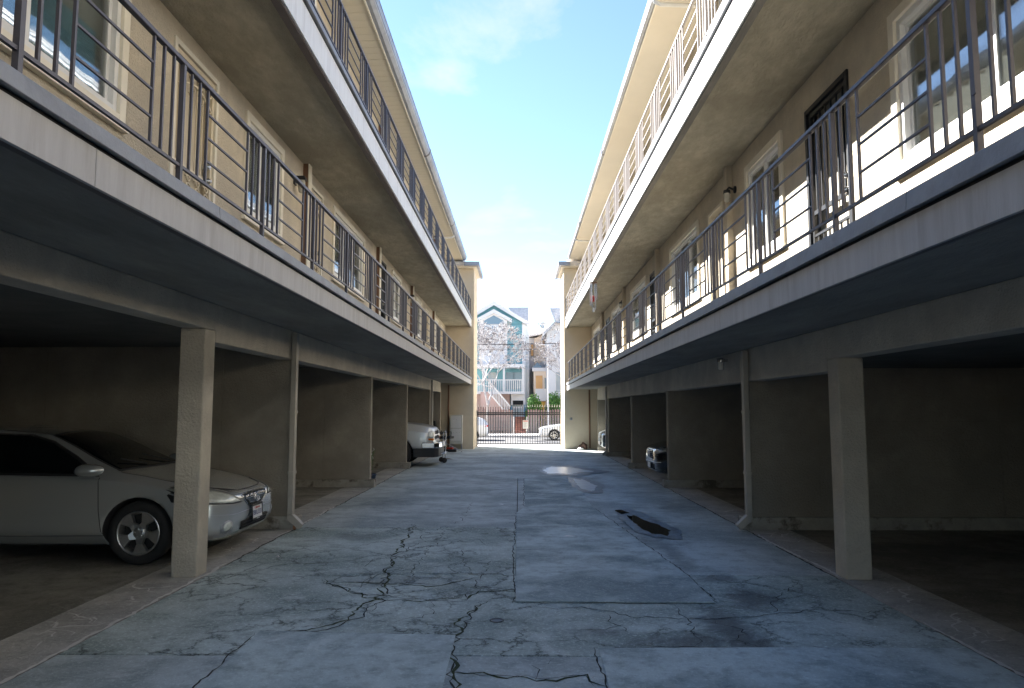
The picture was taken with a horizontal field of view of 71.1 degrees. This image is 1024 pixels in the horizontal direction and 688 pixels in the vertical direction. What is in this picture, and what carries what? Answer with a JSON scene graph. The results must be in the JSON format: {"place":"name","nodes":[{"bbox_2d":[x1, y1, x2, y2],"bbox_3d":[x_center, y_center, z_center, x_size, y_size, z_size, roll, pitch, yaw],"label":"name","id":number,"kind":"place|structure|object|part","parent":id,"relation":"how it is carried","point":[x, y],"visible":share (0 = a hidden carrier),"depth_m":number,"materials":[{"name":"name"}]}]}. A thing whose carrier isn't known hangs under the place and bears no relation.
{"place":"outdoors","nodes":[
{"label":"outdoors","id":0,"kind":"place"},
{"bbox_2d":[0,468,386,640],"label":"garage floor","id":1,"kind":"structure","parent":0,"point":[40,583],"depth_m":6.92,"materials":[{"name":"grey concrete"}]},
{"bbox_2d":[0,425,271,564],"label":"parked car","id":2,"kind":"object","parent":1,"relation":"on","point":[69,486],"visible":0.96,"depth_m":7.49,"materials":[{"name":"silver metal"}]},
{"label":"side window","id":3,"kind":"part","parent":2,"relation":"part of","materials":[{"name":"black glass"}]},
{"bbox_2d":[407,422,447,461],"bbox_3d":[-4.655,2.610,21.046,5.518,1.829,1.997,0,-5,1],"label":"parked pickup","id":4,"kind":"object","parent":1,"relation":"on","point":[423,440],"visible":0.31,"depth_m":20.08,"materials":[{"name":"white paint"}]},
{"bbox_2d":[0,457,427,684],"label":"apron strip","id":5,"kind":"object","parent":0,"point":[18,652],"visible":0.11,"depth_m":5.98,"materials":[{"name":"grey concrete"}]},
{"bbox_2d":[34,513,310,648],"bbox_3d":[-3.276,2.245,7.072,0.580,0.002,8.132,0,-5,1],"label":"lime streak","id":6,"kind":"object","parent":5,"relation":"on","point":[55,625],"visible":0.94,"depth_m":5.42,"materials":[{"name":"white"}]},
{"bbox_2d":[371,448,376,478],"bbox_3d":[-3.027,2.608,15.306,0.295,0.784,0.290,0,-5,1],"label":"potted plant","id":7,"kind":"object","parent":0,"point":[373,475],"visible":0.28,"depth_m":15.26,"materials":[{"name":"green plant"}]},
{"bbox_2d":[0,446,1023,687],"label":"alley pavement","id":8,"kind":"structure","parent":0,"point":[435,572],"depth_m":5.79,"materials":[{"name":"grey concrete"}]},
{"bbox_2d":[0,0,482,576],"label":"apartment building","id":9,"kind":"structure","parent":8,"relation":"on","point":[148,298],"depth_m":7.77,"materials":[{"name":"beige paint"}]},
{"bbox_2d":[0,0,131,133],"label":"window","id":10,"kind":"structure","parent":9,"relation":"in","point":[87,50],"depth_m":5.09,"materials":[{"name":"glass"}]},
{"bbox_2d":[168,35,219,203],"bbox_3d":[-3.007,-1.687,6.651,0.180,1.970,0.920,0,-5,1],"label":"door","id":11,"kind":"structure","parent":9,"relation":"in","point":[185,52],"depth_m":6.83,"materials":[{"name":"paint"}]},
{"bbox_2d":[0,0,470,374],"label":"balcony railing","id":12,"kind":"object","parent":9,"relation":"on","point":[16,46],"visible":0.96,"depth_m":4.56,"materials":[{"name":"grey metal"}]},
{"bbox_2d":[241,110,284,244],"bbox_3d":[-2.990,-1.921,8.489,0.200,1.230,1.300,0,-5,1],"label":"window","id":13,"kind":"structure","parent":9,"relation":"in","point":[250,120],"depth_m":8.49,"materials":[{"name":"glass"}]},
{"bbox_2d":[287,333,303,528],"bbox_3d":[-2.861,1.151,9.583,0.206,2.588,0.150,0,-5,1],"label":"downpipe","id":14,"kind":"object","parent":9,"relation":"attached to","point":[295,520],"visible":1,"depth_m":9.54,"materials":[{"name":"beige metal"}]},
{"bbox_2d":[293,176,306,192],"bbox_3d":[-2.849,-2.147,9.643,0.159,0.230,0.110,0,-5,1],"label":"wall lamp","id":15,"kind":"object","parent":9,"relation":"attached to","point":[303,179],"visible":0.51,"depth_m":9.60,"materials":[{"name":"black metal"}]},
{"bbox_2d":[310,185,323,275],"bbox_3d":[-2.969,-1.326,10.544,0.180,1.960,0.800,0,-5,1],"label":"door","id":16,"kind":"structure","parent":9,"relation":"in","point":[314,190],"depth_m":10.80,"materials":[{"name":"paint"}]},
{"bbox_2d":[331,205,364,301],"bbox_3d":[-2.948,-1.532,12.746,0.200,1.230,2.390,0,-5,1],"label":"window","id":17,"kind":"structure","parent":9,"relation":"in","point":[358,263],"depth_m":12.81,"materials":[{"name":"glass"}]},
{"bbox_2d":[381,261,386,318],"bbox_3d":[-2.918,-0.849,15.772,0.180,1.960,0.800,0,-5,1],"label":"door","id":18,"kind":"structure","parent":9,"relation":"in","point":[384,265],"depth_m":16.03,"materials":[{"name":"paint"}]},
{"bbox_2d":[310,0,470,314],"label":"balcony railing","id":19,"kind":"object","parent":9,"relation":"on","point":[366,97],"visible":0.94,"depth_m":10.57,"materials":[{"name":"grey metal"}]},
{"bbox_2d":[391,270,401,326],"bbox_3d":[-2.901,-1.090,17.576,0.200,1.230,1.290,0,-5,1],"label":"window","id":20,"kind":"structure","parent":9,"relation":"in","point":[396,307],"depth_m":17.74,"materials":[{"name":"glass"}]},
{"bbox_2d":[415,296,421,341],"bbox_3d":[-2.863,-0.733,21.485,0.200,1.230,1.240,0,-5,1],"label":"window","id":21,"kind":"structure","parent":9,"relation":"in","point":[417,299],"depth_m":21.87,"materials":[{"name":"glass"}]},
{"bbox_2d":[425,308,428,347],"bbox_3d":[-2.844,-0.146,23.464,0.180,1.960,0.850,0,-5,1],"label":"door","id":22,"kind":"structure","parent":9,"relation":"in","point":[427,340],"depth_m":23.74,"materials":[{"name":"paint"}]},
{"bbox_2d":[430,380,432,424],"bbox_3d":[-2.695,2.527,24.650,0.206,2.588,0.150,0,-5,1],"label":"downpipe","id":23,"kind":"object","parent":9,"relation":"attached to","point":[431,410],"visible":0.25,"depth_m":24.65,"materials":[{"name":"beige metal"}]},
{"bbox_2d":[435,317,438,352],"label":"window","id":24,"kind":"structure","parent":9,"relation":"in","point":[436,320],"depth_m":26.20,"materials":[{"name":"glass"}]},
{"bbox_2d":[440,325,442,357],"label":"door","id":25,"kind":"structure","parent":9,"relation":"in","point":[441,333],"depth_m":28.06,"materials":[{"name":"paint"}]},
{"bbox_2d":[447,385,449,446],"bbox_3d":[-2.576,2.933,29.080,0.067,2.550,0.070,0,-5,1],"label":"drain pipe","id":26,"kind":"object","parent":9,"relation":"attached to","point":[448,414],"visible":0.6,"depth_m":29.06,"materials":[{"name":"beige metal"}]},
{"bbox_2d":[433,421,453,448],"bbox_3d":[-2.682,3.581,28.038,0.758,1.168,0.612,-1,-5,15],"label":"office chair","id":27,"kind":"object","parent":8,"relation":"on","point":[441,433],"visible":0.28,"depth_m":27.94,"materials":[{"name":"black fabric"}]},
{"bbox_2d":[439,430,450,462],"bbox_3d":[-2.015,3.114,21.797,0.330,0.962,0.420,2,-6,-19],"label":"hand trolley","id":28,"kind":"object","parent":8,"relation":"on","point":[443,460],"visible":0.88,"depth_m":21.64,"materials":[{"name":"silver metal"}]},
{"bbox_2d":[444,447,456,451],"bbox_3d":[-2.369,4.004,27.173,0.530,0.170,0.280,0,-5,1],"label":"tool box","id":29,"kind":"object","parent":8,"relation":"on","point":[449,449],"visible":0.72,"depth_m":27.04,"materials":[{"name":"red plastic"}]},
{"bbox_2d":[450,415,462,449],"bbox_3d":[-2.247,3.559,28.952,0.500,1.380,0.315,0,-5,1],"label":"mailbox cabinet","id":30,"kind":"object","parent":8,"relation":"on","point":[456,425],"visible":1,"depth_m":28.83,"materials":[{"name":"white metal"}]},
{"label":"door","id":31,"kind":"part","parent":30,"relation":"part of","materials":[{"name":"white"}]},
{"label":"door","id":32,"kind":"part","parent":30,"relation":"part of","materials":[{"name":"white metal"}]},
{"bbox_2d":[477,404,560,446],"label":"driveway gate","id":33,"kind":"structure","parent":8,"relation":"on","point":[522,414],"depth_m":31.22,"materials":[{"name":"black metal"}]},
{"bbox_2d":[523,420,527,428],"bbox_3d":[0.584,3.493,31.142,0.230,0.370,0.015,0,-5,1],"label":"gate sign","id":34,"kind":"object","parent":33,"relation":"attached to","point":[525,424],"visible":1,"depth_m":31.14,"materials":[{"name":"white"}]},
{"bbox_2d":[543,467,592,473],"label":"puddle","id":35,"kind":"object","parent":8,"relation":"on","point":[567,470],"visible":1,"depth_m":18.72,"materials":[{"name":"liquid"}]},
{"bbox_2d":[577,442,587,449],"bbox_3d":[2.803,4.057,28.571,0.424,0.309,0.302,0,-5,1],"label":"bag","id":36,"kind":"object","parent":8,"relation":"on","point":[582,445],"visible":1,"depth_m":28.47,"materials":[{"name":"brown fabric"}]},
{"bbox_2d":[574,479,596,490],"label":"puddle","id":37,"kind":"object","parent":8,"relation":"on","point":[584,484],"visible":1,"depth_m":15.02,"materials":[{"name":"liquid"}]},
{"bbox_2d":[615,510,628,513],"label":"puddle","id":38,"kind":"object","parent":8,"relation":"on","point":[621,511],"visible":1,"depth_m":11.18,"materials":[{"name":"black liquid"}]},
{"bbox_2d":[627,515,670,535],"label":"puddle","id":39,"kind":"object","parent":8,"relation":"on","point":[653,528],"visible":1,"depth_m":9.74,"materials":[{"name":"black liquid"}]},
{"bbox_2d":[486,433,540,436],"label":"sidewalk","id":40,"kind":"structure","parent":0,"point":[513,435],"depth_m":48.65,"materials":[{"name":"white concrete"}]},
{"bbox_2d":[477,319,531,421],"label":"street tree","id":41,"kind":"object","parent":40,"relation":"on","point":[485,338],"visible":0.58,"depth_m":51.34,"materials":[{"name":"white plant"}]},
{"bbox_2d":[541,344,548,424],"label":"street pole","id":42,"kind":"object","parent":40,"relation":"on","point":[547,387],"visible":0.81,"depth_m":49.47,"materials":[{"name":"grey metal"}]},
{"bbox_2d":[478,343,558,344],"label":"power line","id":43,"kind":"object","parent":42,"relation":"attached to","point":[514,344],"visible":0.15,"depth_m":51.20,"materials":[{"name":"black plastic"}]},
{"bbox_2d":[531,313,560,375],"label":"street tree","id":44,"kind":"object","parent":40,"relation":"on","point":[553,359],"visible":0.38,"depth_m":49.70,"materials":[{"name":"white plant"}]},
{"bbox_2d":[380,0,647,334],"label":"sky","id":45,"kind":"structure","parent":0,"point":[515,100],"materials":[{"name":"blue"}]},
{"bbox_2d":[517,480,517,511],"bbox_3d":[0.110,2.786,11.092,6.060,0.270,40.600,0,-5,1],"label":"alley bed","id":46,"kind":"object","parent":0,"point":[517,495],"depth_m":13.56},
{"bbox_2d":[479,437,558,442],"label":"street","id":47,"kind":"structure","parent":0,"point":[518,439],"depth_m":43.63,"materials":[{"name":"grey asphalt"}]},
{"bbox_2d":[479,417,488,436],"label":"parked car","id":48,"kind":"object","parent":47,"relation":"on","point":[486,427],"visible":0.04,"depth_m":43.81,"materials":[{"name":"white paint"}]},
{"bbox_2d":[539,424,558,439],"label":"parked car","id":49,"kind":"object","parent":47,"relation":"on","point":[550,431],"visible":0.21,"depth_m":43.82,"materials":[{"name":"white paint"}]},
{"bbox_2d":[478,445,559,445],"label":"sidewalk","id":50,"kind":"structure","parent":0,"point":[518,445],"depth_m":33.08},
{"bbox_2d":[594,449,1023,677],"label":"apron strip","id":51,"kind":"object","parent":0,"point":[932,610],"visible":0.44,"depth_m":6.11,"materials":[{"name":"grey concrete"}]},
{"bbox_2d":[624,456,1023,633],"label":"garage floor","id":52,"kind":"structure","parent":0,"point":[980,572],"depth_m":7.56,"materials":[{"name":"grey concrete"}]},
{"bbox_2d":[598,430,605,447],"bbox_3d":[5.557,3.323,26.756,4.564,1.449,1.790,0,-5,1],"label":"parked car","id":53,"kind":"object","parent":52,"relation":"on","point":[601,439],"visible":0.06,"depth_m":26.24,"materials":[{"name":"grey paint"}]},
{"bbox_2d":[646,441,666,473],"bbox_3d":[5.395,2.363,16.251,4.603,1.449,1.790,0,-5,1],"label":"parked car","id":54,"kind":"object","parent":52,"relation":"on","point":[656,457],"visible":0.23,"depth_m":15.69,"materials":[{"name":"black paint"}]},
{"bbox_2d":[555,0,1023,579],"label":"apartment building","id":55,"kind":"structure","parent":52,"relation":"on","point":[879,336],"depth_m":8.33,"materials":[{"name":"beige paint"}]},
{"bbox_2d":[589,390,590,447],"bbox_3d":[3.143,3.027,29.016,0.067,2.350,0.070,0,-5,1],"label":"drain pipe","id":56,"kind":"object","parent":55,"relation":"attached to","point":[589,423],"visible":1,"depth_m":28.96,"materials":[{"name":"beige metal"}]},
{"bbox_2d":[589,282,596,311],"bbox_3d":[2.076,-1.243,18.270,0.200,0.860,0.200,0,-5,1],"label":"wind chime","id":57,"kind":"object","parent":55,"relation":"hanging from","point":[593,298],"visible":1,"depth_m":18.25,"materials":[{"name":"white plastic"}]},
{"bbox_2d":[593,323,600,362],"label":"window","id":58,"kind":"structure","parent":55,"relation":"in","point":[598,328],"depth_m":27.19,"materials":[{"name":"glass"}]},
{"bbox_2d":[602,387,607,455],"bbox_3d":[3.175,2.641,24.582,0.206,2.348,0.150,0,-5,1],"label":"downpipe","id":59,"kind":"object","parent":55,"relation":"attached to","point":[606,429],"visible":1,"depth_m":24.54,"materials":[{"name":"beige metal"}]},
{"bbox_2d":[606,317,609,359],"bbox_3d":[3.250,0.117,23.808,0.180,1.940,0.900,0,-5,1],"label":"door","id":60,"kind":"structure","parent":55,"relation":"in","point":[608,319],"depth_m":24.17,"materials":[{"name":"paint"}]},
{"bbox_2d":[611,301,621,351],"bbox_3d":[3.230,-0.478,21.753,0.200,1.330,2.140,0,-5,1],"label":"window","id":61,"kind":"structure","parent":55,"relation":"in","point":[616,310],"depth_m":22.29,"materials":[{"name":"white glass"}]},
{"bbox_2d":[630,275,646,338],"bbox_3d":[3.191,-0.842,17.770,0.200,1.330,2.340,0,-5,1],"label":"window","id":62,"kind":"structure","parent":55,"relation":"in","point":[642,283],"depth_m":18.15,"materials":[{"name":"glass"}]},
{"bbox_2d":[566,0,724,314],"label":"balcony railing","id":63,"kind":"object","parent":55,"relation":"on","point":[653,102],"visible":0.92,"depth_m":10.37,"materials":[{"name":"grey metal"}]},
{"bbox_2d":[650,271,655,334],"bbox_3d":[3.171,-0.625,15.692,0.180,1.940,0.800,0,-5,1],"label":"door","id":64,"kind":"structure","parent":55,"relation":"in","point":[652,299],"depth_m":15.99,"materials":[{"name":"paint"}]},
{"bbox_2d":[669,219,700,316],"bbox_3d":[3.143,-1.290,12.866,0.200,1.330,2.290,0,-5,1],"label":"window","id":65,"kind":"structure","parent":55,"relation":"in","point":[693,231],"depth_m":12.56,"materials":[{"name":"glass"}]},
{"bbox_2d":[708,201,725,301],"bbox_3d":[3.133,-1.080,10.713,0.160,1.940,0.800,0,-5,1],"label":"door","id":66,"kind":"structure","parent":55,"relation":"in","point":[719,208],"depth_m":10.91,"materials":[{"name":"paint"}]},
{"bbox_2d":[717,358,727,369],"bbox_3d":[3.105,0.299,10.587,0.155,0.170,0.108,0,-5,1],"label":"wall lamp","id":67,"kind":"object","parent":55,"relation":"attached to","point":[720,363],"visible":1,"depth_m":10.55,"materials":[{"name":"silver metal"}]},
{"bbox_2d":[723,186,736,202],"bbox_3d":[2.978,-2.050,9.819,0.170,0.230,0.100,0,-5,1],"label":"wall lamp","id":68,"kind":"object","parent":55,"relation":"attached to","point":[726,192],"visible":1,"depth_m":9.78,"materials":[{"name":"white glass"}]},
{"bbox_2d":[735,351,752,529],"bbox_3d":[3.048,1.265,9.515,0.206,2.348,0.150,0,-5,1],"label":"downpipe","id":69,"kind":"object","parent":55,"relation":"attached to","point":[746,519],"visible":1,"depth_m":9.47,"materials":[{"name":"beige metal"}]},
{"bbox_2d":[744,130,785,269],"bbox_3d":[3.077,-1.684,8.660,0.150,1.350,1.340,0,-5,1],"label":"window","id":70,"kind":"structure","parent":55,"relation":"in","point":[773,149],"depth_m":8.59,"materials":[{"name":"glass"}]},
{"bbox_2d":[567,0,1023,380],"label":"balcony railing","id":71,"kind":"object","parent":55,"relation":"on","point":[977,131],"visible":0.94,"depth_m":4.48,"materials":[{"name":"grey metal"}]},
{"bbox_2d":[804,69,854,245],"bbox_3d":[3.085,-1.453,6.851,0.180,1.980,0.960,0,-5,1],"label":"door","id":72,"kind":"structure","parent":55,"relation":"in","point":[840,86],"depth_m":7.01,"materials":[{"name":"paint"}]},
{"bbox_2d":[887,0,1023,179],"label":"window","id":73,"kind":"structure","parent":55,"relation":"in","point":[908,13],"depth_m":5.13,"materials":[{"name":"glass"}]},
{"label":"ground","id":74,"kind":"structure","parent":0,"visible":0},
{"bbox_2d":[477,409,512,432],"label":"board fence","id":75,"kind":"object","parent":74,"relation":"on","point":[497,424],"visible":0.15,"depth_m":53.12,"materials":[{"name":"grey wood"}]},
{"bbox_2d":[477,301,528,430],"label":"teal house","id":76,"kind":"structure","parent":74,"relation":"on","point":[511,386],"depth_m":59.91,"materials":[{"name":"teal painted siding"},{"name":"shingle"},{"name":"white painted wood"}]},
{"bbox_2d":[488,372,495,388],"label":"porch window","id":77,"kind":"structure","parent":76,"relation":"in","point":[492,375],"depth_m":59.99,"materials":[{"name":"white glass"}]},
{"bbox_2d":[484,316,502,323],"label":"gable window","id":78,"kind":"structure","parent":76,"relation":"in","point":[492,320],"depth_m":59.98,"materials":[{"name":"blue glass"}]},
{"bbox_2d":[506,372,513,388],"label":"porch window","id":79,"kind":"structure","parent":76,"relation":"in","point":[509,375],"depth_m":59.96,"materials":[{"name":"blue glass"}]},
{"bbox_2d":[514,372,521,388],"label":"porch window","id":80,"kind":"structure","parent":76,"relation":"in","point":[517,375],"depth_m":59.96,"materials":[{"name":"blue"}]},
{"bbox_2d":[513,417,525,432],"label":"brick steps","id":81,"kind":"structure","parent":74,"relation":"on","point":[518,424],"depth_m":53.85,"materials":[{"name":"red brick"}]},
{"bbox_2d":[524,393,541,430],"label":"bush","id":82,"kind":"object","parent":74,"relation":"on","point":[534,401],"visible":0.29,"depth_m":54.25,"materials":[{"name":"green plant"}]},
{"bbox_2d":[529,327,547,426],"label":"cream house","id":83,"kind":"structure","parent":74,"relation":"on","point":[537,376],"depth_m":61.58,"materials":[{"name":"beige paint"}]},
{"bbox_2d":[528,409,560,432],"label":"board fence","id":84,"kind":"object","parent":74,"relation":"on","point":[535,423],"visible":0.21,"depth_m":53.09,"materials":[{"name":"grey wood"}]},
{"bbox_2d":[541,308,560,406],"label":"white house","id":85,"kind":"structure","parent":74,"relation":"on","point":[554,382],"depth_m":58.11,"materials":[{"name":"white paint"}]},
{"bbox_2d":[538,322,545,329],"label":"satellite dish","id":86,"kind":"object","parent":85,"relation":"attached to","point":[542,325],"visible":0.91,"depth_m":57.67,"materials":[{"name":"white metal"}]},
{"bbox_2d":[556,372,560,391],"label":"window","id":87,"kind":"structure","parent":85,"relation":"in","point":[558,378],"depth_m":57.88,"materials":[{"name":"white glass"}]},
{"bbox_2d":[543,391,560,424],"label":"bush","id":88,"kind":"object","parent":74,"relation":"on","point":[555,399],"visible":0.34,"depth_m":54.38,"materials":[{"name":"green plant"}]}
]}

